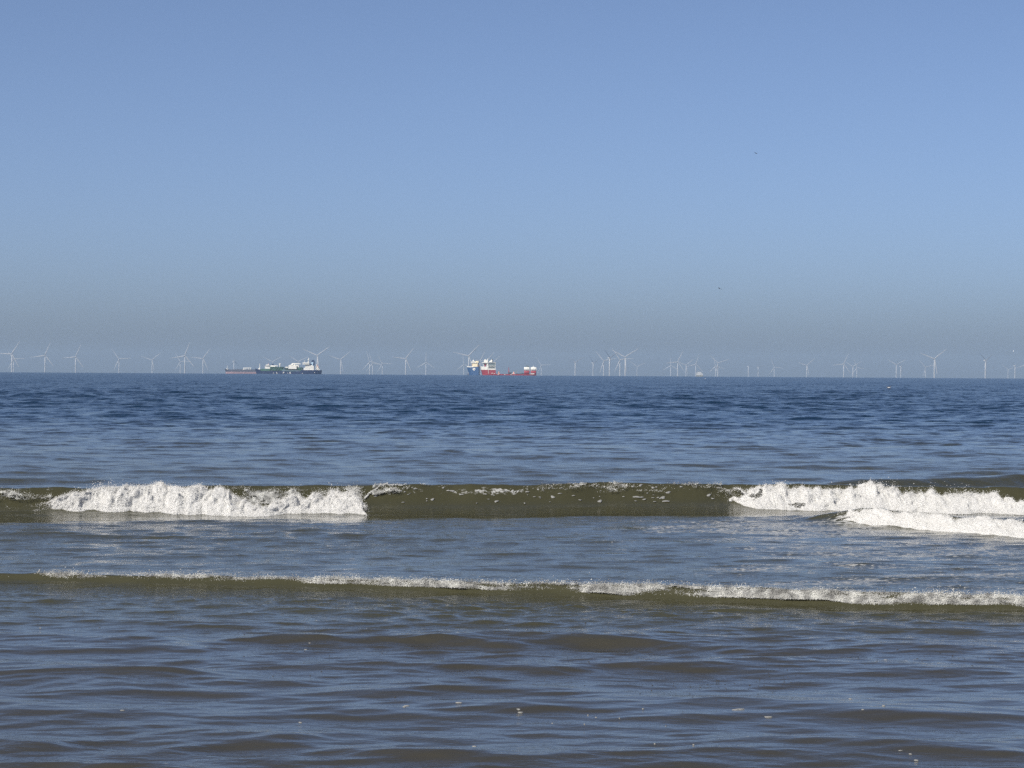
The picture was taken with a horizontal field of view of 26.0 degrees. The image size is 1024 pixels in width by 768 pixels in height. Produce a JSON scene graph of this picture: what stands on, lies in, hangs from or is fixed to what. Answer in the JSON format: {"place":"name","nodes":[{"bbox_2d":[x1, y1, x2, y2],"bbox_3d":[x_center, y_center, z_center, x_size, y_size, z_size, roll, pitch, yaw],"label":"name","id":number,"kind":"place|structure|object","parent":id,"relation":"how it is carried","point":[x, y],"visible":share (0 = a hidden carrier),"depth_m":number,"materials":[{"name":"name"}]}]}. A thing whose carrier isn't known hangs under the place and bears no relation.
{"place":"outdoors","nodes":[
{"label":"outdoors","id":0,"kind":"place"},
{"bbox_2d":[0,372,1023,767],"bbox_3d":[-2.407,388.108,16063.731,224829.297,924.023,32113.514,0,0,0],"label":"sea","id":1,"kind":"structure","parent":0,"point":[204,672],"depth_m":27.17,"materials":[{"name":"liquid"}]},
{"bbox_2d":[0,341,19,371],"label":"wind turbine","id":2,"kind":"object","parent":1,"relation":"in","point":[11,356],"visible":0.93,"depth_m":14517.06,"materials":[{"name":"white metal"}]},
{"bbox_2d":[8,351,24,371],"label":"wind turbine","id":3,"kind":"object","parent":1,"relation":"in","point":[13,361],"visible":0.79,"depth_m":19096.03,"materials":[{"name":"white metal"}]},
{"bbox_2d":[0,487,52,499],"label":"crest froth","id":4,"kind":"object","parent":1,"relation":"on","point":[12,492],"visible":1,"depth_m":39.04,"materials":[{"name":"white liquid"}]},
{"bbox_2d":[35,344,52,371],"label":"wind turbine","id":5,"kind":"object","parent":1,"relation":"in","point":[46,357],"visible":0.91,"depth_m":15449.72,"materials":[{"name":"white metal"}]},
{"bbox_2d":[66,345,82,372],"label":"wind turbine","id":6,"kind":"object","parent":1,"relation":"in","point":[75,359],"visible":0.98,"depth_m":16451.01,"materials":[{"name":"white metal"}]},
{"bbox_2d":[173,343,192,372],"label":"wind turbine","id":7,"kind":"object","parent":1,"relation":"in","point":[184,359],"visible":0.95,"depth_m":15079.38,"materials":[{"name":"white metal"}]},
{"bbox_2d":[34,480,367,516],"bbox_3d":[-5.744,2.011,39.703,6.370,0.655,1.853,0,0,-6],"label":"breaking foam","id":8,"kind":"object","parent":1,"relation":"on","point":[162,497],"visible":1,"depth_m":39.46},
{"bbox_2d":[225,364,280,373],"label":"tanker ship","id":9,"kind":"object","parent":1,"relation":"on","point":[243,371],"visible":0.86,"depth_m":7984.42,"materials":[{"name":"grey metal"}]},
{"bbox_2d":[255,358,321,373],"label":"gas carrier ship","id":10,"kind":"object","parent":1,"relation":"on","point":[309,368],"visible":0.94,"depth_m":5788.23,"materials":[{"name":"metal"}]},
{"bbox_2d":[225,483,364,503],"bbox_3d":[-3.973,1.957,40.364,2.638,0.433,0.445,0,0,-15],"label":"crest froth","id":11,"kind":"object","parent":1,"relation":"on","point":[266,495],"visible":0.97,"depth_m":40.25,"materials":[{"name":"white liquid"}]},
{"bbox_2d":[304,347,328,366],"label":"wind turbine","id":12,"kind":"object","parent":1,"relation":"in","point":[317,355],"visible":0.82,"depth_m":14281.39,"materials":[{"name":"white metal"}]},
{"bbox_2d":[331,354,346,373],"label":"wind turbine","id":13,"kind":"object","parent":1,"relation":"in","point":[340,362],"visible":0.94,"depth_m":17570.44,"materials":[{"name":"white metal"}]},
{"bbox_2d":[364,482,405,498],"bbox_3d":[-2.361,1.958,40.814,0.880,0.298,0.235,0,0,-28],"label":"crest froth","id":14,"kind":"object","parent":1,"relation":"on","point":[365,497],"visible":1,"depth_m":40.81,"materials":[{"name":"liquid"}]},
{"bbox_2d":[395,348,413,374],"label":"wind turbine","id":15,"kind":"object","parent":1,"relation":"in","point":[405,361],"visible":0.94,"depth_m":16241.17,"materials":[{"name":"white metal"}]},
{"bbox_2d":[454,344,479,365],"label":"wind turbine","id":16,"kind":"object","parent":1,"relation":"in","point":[468,355],"visible":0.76,"depth_m":13896.65,"materials":[{"name":"white metal"}]},
{"bbox_2d":[467,360,479,374],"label":"offshore ship","id":17,"kind":"object","parent":1,"relation":"on","point":[474,369],"visible":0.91,"depth_m":6942.39,"materials":[{"name":"blue metal"}]},
{"bbox_2d":[481,359,536,374],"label":"heavy lift ship","id":18,"kind":"object","parent":1,"relation":"on","point":[490,369],"visible":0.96,"depth_m":6481.90,"materials":[{"name":"red metal"}]},
{"bbox_2d":[8,567,1023,606],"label":"breaking foam","id":19,"kind":"object","parent":1,"relation":"on","point":[928,598],"visible":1,"depth_m":24.46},
{"bbox_2d":[121,628,917,760],"bbox_3d":[-0.657,2.398,18.111,7.911,0.065,7.312,0,0,0],"label":"floating foam","id":20,"kind":"object","parent":1,"relation":"on","point":[619,718],"visible":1,"depth_m":16.36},
{"bbox_2d":[374,484,716,503],"bbox_3d":[0.725,2.049,41.300,6.693,0.329,0.506,0,0,-14],"label":"floating foam","id":21,"kind":"object","parent":1,"relation":"on","point":[640,485],"visible":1,"depth_m":41.43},
{"bbox_2d":[372,481,722,494],"bbox_3d":[0.739,1.905,41.440,6.810,0.298,0.424,0,0,-14],"label":"crest froth","id":22,"kind":"object","parent":1,"relation":"on","point":[376,492],"visible":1,"depth_m":41.45,"materials":[{"name":"white liquid"}]},
{"bbox_2d":[596,352,615,375],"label":"wind turbine","id":23,"kind":"object","parent":1,"relation":"in","point":[603,363],"visible":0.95,"depth_m":17105.60,"materials":[{"name":"white metal"}]},
{"bbox_2d":[604,349,615,375],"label":"wind turbine","id":24,"kind":"object","parent":1,"relation":"in","point":[609,357],"visible":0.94,"depth_m":14724.84,"materials":[{"name":"white metal"}]},
{"bbox_2d":[612,348,633,375],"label":"wind turbine","id":25,"kind":"object","parent":1,"relation":"in","point":[619,363],"visible":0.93,"depth_m":16035.07,"materials":[{"name":"white metal"}]},
{"bbox_2d":[612,348,638,375],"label":"wind turbine","id":26,"kind":"object","parent":1,"relation":"in","point":[625,360],"visible":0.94,"depth_m":14054.74,"materials":[{"name":"white metal"}]},
{"bbox_2d":[669,354,684,375],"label":"wind turbine","id":27,"kind":"object","parent":1,"relation":"in","point":[677,362],"visible":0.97,"depth_m":17808.89,"materials":[{"name":"white metal"}]},
{"bbox_2d":[837,353,848,376],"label":"wind turbine","id":28,"kind":"object","parent":1,"relation":"in","point":[843,364],"visible":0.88,"depth_m":18825.10,"materials":[{"name":"white metal"}]},
{"bbox_2d":[718,479,1023,514],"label":"breaking foam","id":29,"kind":"object","parent":1,"relation":"on","point":[869,494],"visible":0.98,"depth_m":41.73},
{"bbox_2d":[828,504,1023,537],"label":"breaking foam","id":30,"kind":"object","parent":1,"relation":"on","point":[938,521],"visible":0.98,"depth_m":35.95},
{"bbox_2d":[921,350,944,377],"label":"wind turbine","id":31,"kind":"object","parent":1,"relation":"in","point":[934,362],"visible":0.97,"depth_m":13928.06,"materials":[{"name":"white metal"}]},
{"bbox_2d":[981,353,993,377],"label":"wind turbine","id":32,"kind":"object","parent":1,"relation":"in","point":[985,360],"visible":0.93,"depth_m":14900.68,"materials":[{"name":"white metal"}]},
{"bbox_2d":[0,0,1023,378],"label":"sky","id":33,"kind":"structure","parent":0,"point":[549,182],"materials":[{"name":"blue"}]}
]}

